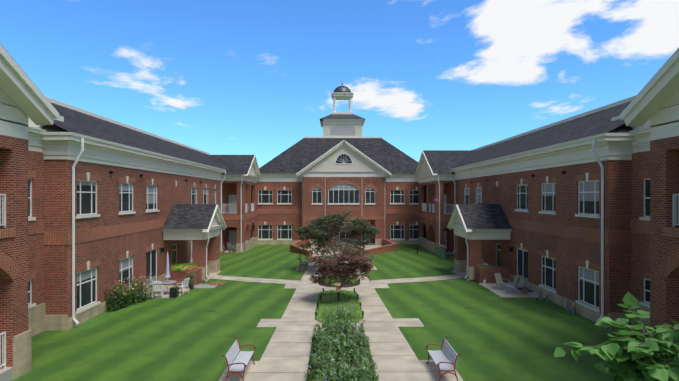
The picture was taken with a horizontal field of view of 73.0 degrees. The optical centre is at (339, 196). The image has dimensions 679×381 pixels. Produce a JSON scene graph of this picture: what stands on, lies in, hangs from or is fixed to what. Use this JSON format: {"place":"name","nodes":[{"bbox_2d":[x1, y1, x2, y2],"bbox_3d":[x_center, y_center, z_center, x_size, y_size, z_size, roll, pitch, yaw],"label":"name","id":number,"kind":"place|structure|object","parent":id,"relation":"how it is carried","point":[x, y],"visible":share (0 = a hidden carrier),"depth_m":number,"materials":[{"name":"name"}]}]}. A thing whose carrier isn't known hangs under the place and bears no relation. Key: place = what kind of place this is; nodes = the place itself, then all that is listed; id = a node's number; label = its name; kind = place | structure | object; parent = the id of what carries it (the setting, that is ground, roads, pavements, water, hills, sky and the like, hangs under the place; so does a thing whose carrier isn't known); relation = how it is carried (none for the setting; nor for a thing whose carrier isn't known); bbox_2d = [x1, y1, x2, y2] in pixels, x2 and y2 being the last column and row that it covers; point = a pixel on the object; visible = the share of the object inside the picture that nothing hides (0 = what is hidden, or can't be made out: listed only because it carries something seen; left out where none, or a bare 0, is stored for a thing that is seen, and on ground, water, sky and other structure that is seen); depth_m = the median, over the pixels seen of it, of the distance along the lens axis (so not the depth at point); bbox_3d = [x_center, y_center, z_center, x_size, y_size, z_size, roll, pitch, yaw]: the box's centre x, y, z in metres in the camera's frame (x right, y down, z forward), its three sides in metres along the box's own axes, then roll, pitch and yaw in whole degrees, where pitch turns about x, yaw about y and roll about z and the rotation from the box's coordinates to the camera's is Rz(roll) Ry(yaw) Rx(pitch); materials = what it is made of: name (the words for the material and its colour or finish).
{"place":"outdoors","nodes":[
{"label":"outdoors","id":0,"kind":"place"},
{"bbox_2d":[11,244,641,380],"bbox_3d":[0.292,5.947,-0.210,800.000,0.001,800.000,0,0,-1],"label":"ground","id":1,"kind":"structure","parent":0,"point":[187,336],"depth_m":20.45,"materials":[{"name":"green plant"}]},
{"bbox_2d":[0,44,226,380],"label":"wing","id":2,"kind":"structure","parent":1,"relation":"on","point":[92,205],"depth_m":21.59,"materials":[{"name":"red brick"}]},
{"bbox_2d":[206,155,260,252],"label":"bay","id":3,"kind":"object","parent":1,"relation":"on","point":[239,208],"visible":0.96,"depth_m":50.58,"materials":[{"name":"brick"}]},
{"bbox_2d":[295,209,381,263],"bbox_3d":[-0.030,3.464,36.718,7.020,5.124,6.833,0,0,-1],"label":"maple tree","id":4,"kind":"object","parent":1,"relation":"on","point":[320,226],"visible":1,"depth_m":35.69,"materials":[{"name":"green plant"}]},
{"bbox_2d":[251,84,426,244],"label":"building","id":5,"kind":"structure","parent":1,"relation":"on","point":[342,163],"depth_m":56.42,"materials":[{"name":"brick"}]},
{"bbox_2d":[305,234,372,300],"bbox_3d":[0.038,4.065,25.798,3.951,3.875,3.770,0,0,-1],"label":"maple tree","id":6,"kind":"object","parent":1,"relation":"on","point":[349,256],"visible":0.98,"depth_m":25.20,"materials":[{"name":"brown plant"}]},
{"bbox_2d":[134,270,544,298],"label":"patios","id":7,"kind":"structure","parent":1,"relation":"on","point":[500,292],"depth_m":31.51,"materials":[{"name":"concrete"}]},
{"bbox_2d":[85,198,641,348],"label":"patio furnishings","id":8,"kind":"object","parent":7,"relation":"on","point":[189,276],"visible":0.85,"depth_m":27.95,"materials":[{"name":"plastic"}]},
{"bbox_2d":[219,245,462,380],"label":"paths","id":9,"kind":"structure","parent":1,"relation":"on","point":[285,355],"depth_m":18.83,"materials":[{"name":"concrete"}]},
{"bbox_2d":[222,338,255,380],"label":"bench","id":10,"kind":"object","parent":9,"relation":"on","point":[241,361],"visible":1,"depth_m":15.15,"materials":[{"name":"metal"}]},
{"bbox_2d":[298,256,307,269],"bbox_3d":[-2.999,5.460,37.726,0.776,0.955,1.585,0,0,-1],"label":"bench","id":11,"kind":"object","parent":9,"relation":"on","point":[303,263],"visible":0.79,"depth_m":37.31,"materials":[{"name":"metal"}]},
{"bbox_2d":[426,337,460,380],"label":"bench","id":12,"kind":"object","parent":9,"relation":"on","point":[441,361],"visible":1,"depth_m":15.24,"materials":[{"name":"metal"}]},
{"bbox_2d":[304,263,380,380],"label":"planting beds","id":13,"kind":"object","parent":1,"relation":"on","point":[340,350],"visible":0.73,"depth_m":16.92,"materials":[{"name":"green plant"}]},
{"bbox_2d":[289,238,397,256],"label":"ramp walls","id":14,"kind":"structure","parent":1,"relation":"on","point":[389,245],"depth_m":48.31,"materials":[{"name":"brick"}]},
{"bbox_2d":[415,150,473,253],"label":"bay","id":15,"kind":"object","parent":1,"relation":"on","point":[433,173],"visible":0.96,"depth_m":49.42,"materials":[{"name":"brick"}]},
{"bbox_2d":[447,48,678,364],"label":"wing","id":16,"kind":"structure","parent":1,"relation":"on","point":[588,201],"depth_m":22.55,"materials":[{"name":"red brick"}]},
{"bbox_2d":[554,292,678,380],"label":"shrub","id":17,"kind":"object","parent":1,"relation":"on","point":[640,357],"visible":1,"depth_m":7.96,"materials":[{"name":"green plant"}]},
{"bbox_2d":[0,0,678,167],"label":"sky","id":18,"kind":"structure","parent":0,"point":[214,77],"materials":[{"name":"blue"}]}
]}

